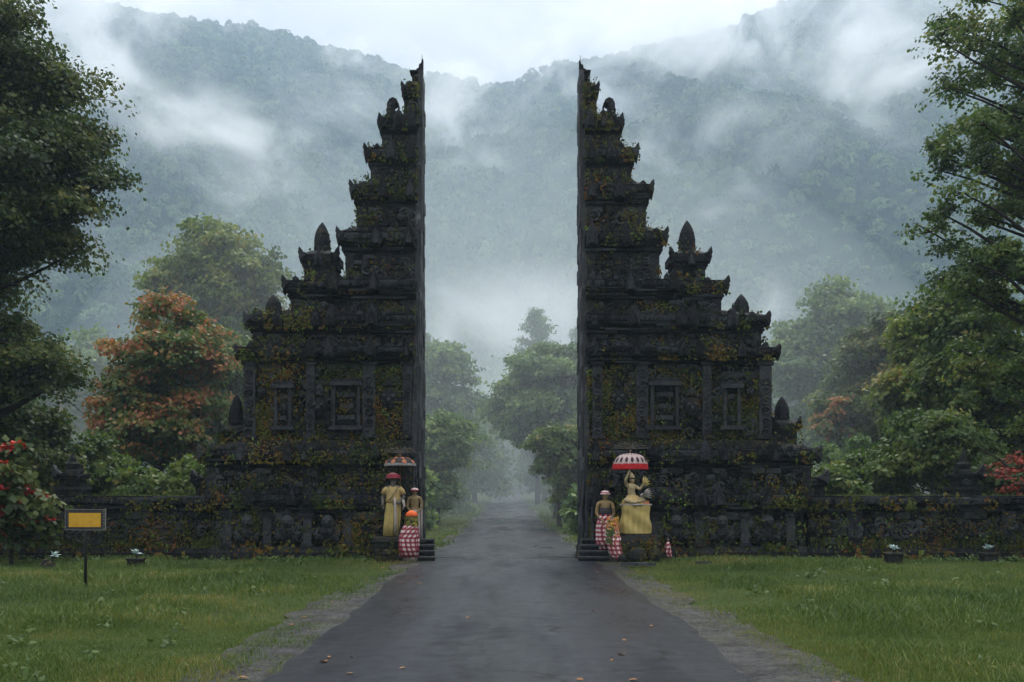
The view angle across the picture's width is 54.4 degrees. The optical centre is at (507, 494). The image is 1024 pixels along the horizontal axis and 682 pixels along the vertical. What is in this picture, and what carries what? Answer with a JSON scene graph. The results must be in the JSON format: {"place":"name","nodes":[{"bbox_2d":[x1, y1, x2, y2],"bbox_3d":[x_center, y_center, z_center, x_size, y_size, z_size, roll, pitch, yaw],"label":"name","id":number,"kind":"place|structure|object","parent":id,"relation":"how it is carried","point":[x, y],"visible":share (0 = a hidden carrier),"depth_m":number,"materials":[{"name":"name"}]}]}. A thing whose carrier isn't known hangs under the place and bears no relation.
{"place":"outdoors","nodes":[
{"label":"outdoors","id":0,"kind":"place"},
{"bbox_2d":[104,0,786,86],"label":"sky","id":1,"kind":"structure","parent":0,"point":[494,41],"materials":[{"name":"white"}]},
{"bbox_2d":[258,493,756,681],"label":"road","id":2,"kind":"structure","parent":0,"point":[523,589],"depth_m":11.68,"materials":[{"name":"grey asphalt"}]},
{"bbox_2d":[0,493,1023,681],"bbox_3d":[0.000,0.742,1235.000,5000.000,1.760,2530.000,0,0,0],"label":"ground","id":3,"kind":"structure","parent":0,"point":[707,601],"depth_m":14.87,"materials":[{"name":"green plant"}]},
{"bbox_2d":[0,434,73,564],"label":"poinsettia bush","id":4,"kind":"object","parent":3,"relation":"on","point":[27,506],"visible":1,"depth_m":22.08,"materials":[{"name":"green plant"}]},
{"bbox_2d":[0,389,87,465],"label":"broadleaf tree","id":5,"kind":"object","parent":3,"relation":"on","point":[45,426],"visible":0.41,"depth_m":32.85,"materials":[{"name":"green plant"}]},
{"bbox_2d":[40,550,60,568],"bbox_3d":[-9.885,1.427,21.494,0.430,0.448,0.338,0,0,0],"label":"stone planter","id":6,"kind":"object","parent":3,"relation":"on","point":[45,563],"visible":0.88,"depth_m":21.43,"materials":[{"name":"grey stone"}]},
{"bbox_2d":[12,447,92,495],"bbox_3d":[-14.379,0.238,31.280,2.346,3.388,3.028,0,0,-33],"label":"shrub","id":7,"kind":"object","parent":3,"relation":"on","point":[43,462],"visible":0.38,"depth_m":30.46,"materials":[{"name":"green plant"}]},
{"bbox_2d":[18,346,123,464],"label":"broadleaf tree","id":8,"kind":"object","parent":3,"relation":"on","point":[98,364],"visible":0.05,"depth_m":77.38,"materials":[{"name":"green plant"}]},
{"bbox_2d":[0,0,151,417],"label":"broadleaf tree","id":9,"kind":"object","parent":3,"relation":"on","point":[47,154],"visible":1,"depth_m":27.23,"materials":[{"name":"green plant"}]},
{"bbox_2d":[65,509,105,585],"bbox_3d":[-7.139,1.026,16.839,0.703,1.549,0.075,0,0,4],"label":"yellow sign","id":10,"kind":"object","parent":3,"relation":"on","point":[85,520],"visible":0.93,"depth_m":16.81,"materials":[{"name":"metal"}]},
{"bbox_2d":[68,427,140,508],"bbox_3d":[-13.776,-0.188,34.098,2.470,4.230,3.186,0,0,-42],"label":"shrub","id":11,"kind":"object","parent":3,"relation":"on","point":[102,460],"visible":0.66,"depth_m":33.60,"materials":[{"name":"green plant"}]},
{"bbox_2d":[57,322,154,468],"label":"broadleaf tree","id":12,"kind":"object","parent":3,"relation":"on","point":[83,338],"visible":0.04,"depth_m":83.46,"materials":[{"name":"green plant"}]},
{"bbox_2d":[0,490,224,559],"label":"boundary wall","id":13,"kind":"structure","parent":3,"relation":"on","point":[167,525],"depth_m":24.66,"materials":[{"name":"black stone"}]},
{"bbox_2d":[51,453,91,495],"bbox_3d":[-10.986,-0.509,25.098,0.732,1.079,0.745,0,0,0],"label":"shrine","id":14,"kind":"object","parent":13,"relation":"on","point":[73,477],"depth_m":24.85,"materials":[{"name":"black stone"}]},
{"bbox_2d":[125,549,145,566],"bbox_3d":[-8.191,1.421,21.916,0.340,0.458,0.320,0,0,0],"label":"stone planter","id":15,"kind":"object","parent":3,"relation":"on","point":[137,560],"visible":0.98,"depth_m":21.78,"materials":[{"name":"grey stone"}]},
{"bbox_2d":[100,464,181,508],"bbox_3d":[-12.021,0.451,33.153,2.936,2.945,3.274,0,0,-34],"label":"shrub","id":16,"kind":"object","parent":3,"relation":"on","point":[137,481],"visible":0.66,"depth_m":32.45,"materials":[{"name":"green plant"}]},
{"bbox_2d":[78,283,242,471],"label":"red leaved tree","id":17,"kind":"object","parent":3,"relation":"on","point":[142,417],"visible":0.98,"depth_m":41.42,"materials":[{"name":"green plant"}]},
{"bbox_2d":[160,453,206,495],"bbox_3d":[-10.741,0.238,34.027,2.574,3.384,3.066,0,0,0],"label":"shrub","id":18,"kind":"object","parent":3,"relation":"on","point":[179,482],"visible":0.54,"depth_m":33.11,"materials":[{"name":"green plant"}]},
{"bbox_2d":[139,324,251,500],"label":"broadleaf tree","id":19,"kind":"object","parent":3,"relation":"on","point":[234,383],"visible":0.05,"depth_m":46.76,"materials":[{"name":"green plant"}]},
{"bbox_2d":[125,212,301,392],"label":"yellow green tree","id":20,"kind":"object","parent":3,"relation":"on","point":[214,268],"visible":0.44,"depth_m":56.12,"materials":[{"name":"green plant"}]},
{"bbox_2d":[190,59,425,560],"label":"split gate","id":21,"kind":"structure","parent":3,"relation":"on","point":[327,415],"depth_m":25.03,"materials":[{"name":"black stone"}]},
{"bbox_2d":[271,381,295,429],"bbox_3d":[-5.653,-2.233,25.058,0.559,1.225,0.310,0,0,0],"label":"blind window","id":22,"kind":"structure","parent":21,"relation":"in","point":[289,385],"depth_m":24.94,"materials":[{"name":"grey stone"}]},
{"bbox_2d":[329,378,362,429],"bbox_3d":[-4.067,-2.266,25.058,0.829,1.292,0.310,0,0,0],"label":"blind window","id":23,"kind":"structure","parent":21,"relation":"in","point":[346,384],"depth_m":24.99,"materials":[{"name":"grey stone"}]},
{"bbox_2d":[176,500,489,681],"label":"verge","id":24,"kind":"structure","parent":3,"relation":"on","point":[336,617],"depth_m":11.51,"materials":[{"name":"grey gravel"}]},
{"bbox_2d":[383,446,415,531],"bbox_3d":[-2.624,0.215,24.219,0.836,2.770,0.778,0,0,0],"label":"ceremonial parasol","id":25,"kind":"object","parent":24,"relation":"on","point":[400,461],"visible":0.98,"depth_m":24.05,"materials":[{"name":"red fabric"}]},
{"bbox_2d":[399,510,419,561],"bbox_3d":[-2.318,0.990,23.393,0.470,1.220,0.373,0,0,17],"label":"draped statue","id":26,"kind":"object","parent":24,"relation":"on","point":[409,539],"visible":1,"depth_m":23.27,"materials":[{"name":"fabric"}]},
{"bbox_2d":[372,536,398,562],"bbox_3d":[-2.734,1.430,23.847,0.971,0.818,0.926,0,0,0],"label":"stone ledge","id":27,"kind":"object","parent":3,"relation":"on","point":[386,548],"visible":0.44,"depth_m":23.57,"materials":[{"name":"grey stone"}]},
{"bbox_2d":[381,473,405,536],"bbox_3d":[-2.758,0.252,23.919,0.607,1.534,0.430,0,0,0],"label":"guardian statue","id":28,"kind":"object","parent":27,"relation":"on","point":[392,492],"visible":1,"depth_m":23.83,"materials":[{"name":"stone"}]},
{"bbox_2d":[398,539,435,561],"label":"stone steps","id":29,"kind":"structure","parent":3,"relation":"on","point":[427,550],"depth_m":23.68,"materials":[{"name":"grey stone"}]},
{"bbox_2d":[425,333,438,382],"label":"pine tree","id":30,"kind":"object","parent":3,"relation":"on","point":[428,337],"visible":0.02,"depth_m":94.81,"materials":[{"name":"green plant"}]},
{"bbox_2d":[425,465,442,530],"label":"shrub","id":31,"kind":"object","parent":3,"relation":"on","point":[431,515],"visible":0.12,"depth_m":43.72,"materials":[{"name":"green plant"}]},
{"bbox_2d":[425,407,490,523],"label":"broadleaf tree","id":32,"kind":"object","parent":3,"relation":"on","point":[448,438],"visible":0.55,"depth_m":50.96,"materials":[{"name":"green plant"}]},
{"bbox_2d":[425,338,497,511],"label":"broadleaf tree","id":33,"kind":"object","parent":3,"relation":"on","point":[447,362],"visible":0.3,"depth_m":73.02,"materials":[{"name":"green plant"}]},
{"bbox_2d":[451,472,478,511],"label":"shrub","id":34,"kind":"object","parent":3,"relation":"on","point":[467,504],"visible":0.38,"depth_m":77.46,"materials":[{"name":"green plant"}]},
{"bbox_2d":[454,384,511,496],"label":"broadleaf tree","id":35,"kind":"object","parent":3,"relation":"on","point":[475,481],"visible":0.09,"depth_m":90.79,"materials":[{"name":"green plant"}]},
{"bbox_2d":[472,430,522,502],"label":"broadleaf tree","id":36,"kind":"object","parent":3,"relation":"on","point":[504,463],"visible":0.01,"depth_m":103.78,"materials":[{"name":"green plant"}]},
{"bbox_2d":[478,439,525,493],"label":"broadleaf tree","id":37,"kind":"object","parent":3,"relation":"on","point":[516,452],"visible":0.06,"depth_m":149.02,"materials":[{"name":"green plant"}]},
{"bbox_2d":[475,340,577,518],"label":"broadleaf tree","id":38,"kind":"object","parent":3,"relation":"on","point":[531,392],"visible":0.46,"depth_m":59.67,"materials":[{"name":"green plant"}]},
{"bbox_2d":[505,441,553,500],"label":"broadleaf tree","id":39,"kind":"object","parent":3,"relation":"on","point":[526,478],"visible":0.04,"depth_m":110.23,"materials":[{"name":"green plant"}]},
{"bbox_2d":[503,305,560,504],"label":"pine tree","id":40,"kind":"object","parent":3,"relation":"on","point":[539,327],"visible":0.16,"depth_m":99.69,"materials":[{"name":"green plant"}]},
{"bbox_2d":[513,417,577,526],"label":"broadleaf tree","id":41,"kind":"object","parent":3,"relation":"on","point":[556,459],"visible":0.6,"depth_m":45.99,"materials":[{"name":"green plant"}]},
{"bbox_2d":[556,504,568,523],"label":"shrub","id":42,"kind":"object","parent":3,"relation":"on","point":[563,522],"depth_m":51.95,"materials":[{"name":"green plant"}]},
{"bbox_2d":[557,508,577,515],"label":"banana plant","id":43,"kind":"object","parent":3,"relation":"on","point":[568,510],"visible":0.22,"depth_m":40.22,"materials":[{"name":"green plant"}]},
{"bbox_2d":[559,483,577,533],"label":"shrub","id":44,"kind":"object","parent":3,"relation":"on","point":[572,503],"visible":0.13,"depth_m":40.71,"materials":[{"name":"green plant"}]},
{"bbox_2d":[568,326,576,345],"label":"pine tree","id":45,"kind":"object","parent":3,"relation":"on","point":[573,334],"visible":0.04,"depth_m":107.95,"materials":[{"name":"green plant"}]},
{"bbox_2d":[578,539,608,561],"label":"stone steps","id":46,"kind":"structure","parent":3,"relation":"on","point":[589,551],"depth_m":23.68,"materials":[{"name":"grey stone"}]},
{"bbox_2d":[595,491,615,549],"bbox_3d":[2.325,0.651,23.991,0.414,1.482,0.392,0,0,-41],"label":"guardian statue","id":47,"kind":"object","parent":46,"relation":"on","point":[605,510],"visible":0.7,"depth_m":23.89,"materials":[{"name":"red fabric"}]},
{"bbox_2d":[665,539,671,559],"bbox_3d":[3.836,1.377,23.804,0.179,0.645,0.145,0,0,0],"label":"draped post","id":48,"kind":"object","parent":3,"relation":"on","point":[668,552],"visible":0.94,"depth_m":23.75,"materials":[{"name":"red fabric"}]},
{"bbox_2d":[522,494,863,681],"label":"verge","id":49,"kind":"structure","parent":3,"relation":"on","point":[732,651],"depth_m":10.59,"materials":[{"name":"grey gravel"}]},
{"bbox_2d":[605,516,622,561],"bbox_3d":[2.494,1.050,23.396,0.434,1.099,0.330,0,0,0],"label":"draped statue","id":50,"kind":"object","parent":49,"relation":"on","point":[613,537],"visible":0.99,"depth_m":23.29,"materials":[{"name":"fabric"}]},
{"bbox_2d":[611,442,647,479],"bbox_3d":[2.958,0.161,24.078,0.935,2.878,0.871,0,0,0],"label":"ceremonial parasol","id":51,"kind":"object","parent":49,"relation":"on","point":[630,461],"visible":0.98,"depth_m":23.80,"materials":[{"name":"white fabric"}]},
{"bbox_2d":[621,562,655,565],"bbox_3d":[2.879,1.540,21.972,0.794,0.060,0.229,0,0,0],"label":"flat stone","id":52,"kind":"object","parent":49,"relation":"on","point":[638,564],"visible":1,"depth_m":21.89,"materials":[{"name":"grey stone"}]},
{"bbox_2d":[617,535,662,562],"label":"mossy plinth","id":53,"kind":"structure","parent":49,"relation":"on","point":[640,548],"depth_m":23.30,"materials":[{"name":"stone"}]},
{"bbox_2d":[619,500,651,535],"bbox_3d":[3.046,0.551,23.716,0.780,0.858,0.609,0,0,0],"label":"draped pedestal","id":54,"kind":"object","parent":53,"relation":"on","point":[635,520],"visible":0.86,"depth_m":23.47,"materials":[{"name":"fabric"}]},
{"bbox_2d":[622,470,652,503],"bbox_3d":[3.055,-0.168,23.639,0.728,0.818,0.448,0,0,0],"label":"seated statue","id":55,"kind":"object","parent":54,"relation":"on","point":[632,497],"visible":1,"depth_m":23.60,"materials":[{"name":"beige stone"}]},
{"bbox_2d":[575,56,829,558],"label":"split gate","id":56,"kind":"structure","parent":3,"relation":"on","point":[674,368],"depth_m":25.03,"materials":[{"name":"black stone"}]},
{"bbox_2d":[648,378,681,429],"bbox_3d":[3.932,-2.266,25.058,0.829,1.292,0.310,0,0,0],"label":"blind window","id":57,"kind":"structure","parent":56,"relation":"in","point":[671,385],"depth_m":24.98,"materials":[{"name":"grey stone"}]},
{"bbox_2d":[719,381,743,429],"bbox_3d":[5.619,-2.233,25.058,0.559,1.225,0.310,0,0,0],"label":"blind window","id":58,"kind":"structure","parent":56,"relation":"in","point":[724,384],"depth_m":24.94,"materials":[{"name":"grey stone"}]},
{"bbox_2d":[695,561,711,563],"bbox_3d":[4.394,1.540,22.403,0.380,0.060,0.201,0,0,0],"label":"flat stone","id":59,"kind":"object","parent":3,"relation":"on","point":[700,562],"visible":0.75,"depth_m":22.35,"materials":[{"name":"grey stone"}]},
{"bbox_2d":[772,394,822,466],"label":"broadleaf tree","id":60,"kind":"object","parent":3,"relation":"on","point":[776,399],"depth_m":94.95,"materials":[{"name":"green plant"}]},
{"bbox_2d":[763,273,900,446],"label":"broadleaf tree","id":61,"kind":"object","parent":3,"relation":"on","point":[806,344],"visible":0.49,"depth_m":64.49,"materials":[{"name":"green plant"}]},
{"bbox_2d":[792,462,873,500],"bbox_3d":[10.964,0.370,34.136,2.932,3.118,3.388,0,0,0],"label":"shrub","id":62,"kind":"object","parent":3,"relation":"on","point":[845,482],"visible":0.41,"depth_m":33.14,"materials":[{"name":"green plant"}]},
{"bbox_2d":[806,395,869,447],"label":"red leaved tree","id":63,"kind":"object","parent":3,"relation":"on","point":[824,419],"visible":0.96,"depth_m":49.63,"materials":[{"name":"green plant"}]},
{"bbox_2d":[802,325,880,461],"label":"broadleaf tree","id":64,"kind":"object","parent":3,"relation":"on","point":[831,386],"visible":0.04,"depth_m":55.22,"materials":[{"name":"green plant"}]},
{"bbox_2d":[807,433,876,467],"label":"shrub","id":65,"kind":"object","parent":3,"relation":"on","point":[830,452],"visible":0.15,"depth_m":43.47,"materials":[{"name":"green plant"}]},
{"bbox_2d":[831,446,923,495],"bbox_3d":[13.902,0.018,37.996,3.424,3.822,3.156,0,0,-33],"label":"shrub","id":66,"kind":"object","parent":3,"relation":"on","point":[856,458],"visible":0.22,"depth_m":37.65,"materials":[{"name":"green plant"}]},
{"bbox_2d":[803,304,956,488],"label":"broadleaf tree","id":67,"kind":"object","parent":3,"relation":"on","point":[860,350],"visible":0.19,"depth_m":51.24,"materials":[{"name":"green plant"}]},
{"bbox_2d":[882,544,904,563],"bbox_3d":[8.979,1.402,23.192,0.400,0.496,0.320,0,0,0],"label":"stone planter","id":68,"kind":"object","parent":3,"relation":"on","point":[896,558],"visible":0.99,"depth_m":23.05,"materials":[{"name":"grey stone"}]},
{"bbox_2d":[856,310,962,495],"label":"broadleaf tree","id":69,"kind":"object","parent":3,"relation":"on","point":[890,394],"visible":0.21,"depth_m":44.76,"materials":[{"name":"green plant"}]},
{"bbox_2d":[801,491,1023,559],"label":"boundary wall","id":70,"kind":"structure","parent":3,"relation":"on","point":[878,525],"depth_m":24.66,"materials":[{"name":"black stone"}]},
{"bbox_2d":[944,448,985,495],"bbox_3d":[11.507,-0.576,25.098,0.732,1.212,0.745,0,0,0],"label":"wall shrine","id":71,"kind":"object","parent":70,"relation":"on","point":[963,477],"depth_m":24.87,"materials":[{"name":"black stone"}]},
{"bbox_2d":[913,483,944,495],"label":"broadleaf tree","id":72,"kind":"object","parent":3,"relation":"on","point":[927,492],"depth_m":97.83,"materials":[{"name":"green plant"}]},
{"bbox_2d":[857,403,1012,495],"bbox_3d":[15.057,-0.644,35.085,5.416,5.138,4.324,0,0,0],"label":"shrub","id":73,"kind":"object","parent":3,"relation":"on","point":[923,447],"visible":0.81,"depth_m":34.24,"materials":[{"name":"green plant"}]},
{"bbox_2d":[892,273,1023,458],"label":"broadleaf tree","id":74,"kind":"object","parent":3,"relation":"on","point":[942,324],"visible":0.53,"depth_m":37.36,"materials":[{"name":"green plant"}]},
{"bbox_2d":[894,0,1023,436],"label":"broadleaf tree","id":75,"kind":"object","parent":3,"relation":"on","point":[1002,259],"visible":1,"depth_m":27.16,"materials":[{"name":"green plant"}]},
{"bbox_2d":[952,453,1023,495],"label":"shrub","id":76,"kind":"object","parent":3,"relation":"on","point":[989,483],"visible":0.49,"depth_m":32.07,"materials":[{"name":"green plant"}]},
{"bbox_2d":[977,544,999,561],"bbox_3d":[11.310,1.397,23.420,0.380,0.505,0.320,0,0,0],"label":"stone planter","id":77,"kind":"object","parent":3,"relation":"on","point":[988,556],"visible":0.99,"depth_m":23.28,"materials":[{"name":"grey stone"}]},
{"bbox_2d":[974,393,1023,495],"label":"maple tree","id":78,"kind":"object","parent":3,"relation":"on","point":[1020,461],"visible":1,"depth_m":23.63,"materials":[{"name":"red plant"}]},
{"bbox_2d":[1,0,1023,385],"bbox_3d":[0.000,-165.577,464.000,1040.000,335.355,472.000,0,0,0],"label":"hills","id":79,"kind":"structure","parent":0,"point":[833,246],"depth_m":360.08,"materials":[{"name":"green plant"}]},
{"bbox_2d":[0,0,1023,492],"bbox_3d":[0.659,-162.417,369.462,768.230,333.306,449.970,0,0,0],"label":"forest","id":80,"kind":"object","parent":79,"relation":"on","point":[820,124],"visible":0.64,"depth_m":405.52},
{"bbox_3d":[-2.274,1.400,24.250,0.520,0.600,0.420,0,0,0],"label":"stone ledge","id":81,"kind":"object","parent":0,"visible":0},
{"bbox_2d":[406,488,422,538],"bbox_3d":[-2.275,0.471,24.247,0.328,1.259,0.317,0,0,44],"label":"guardian statue","id":82,"kind":"object","parent":81,"relation":"on","point":[414,498],"visible":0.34,"depth_m":24.20,"materials":[{"name":"beige stone"}]}
]}

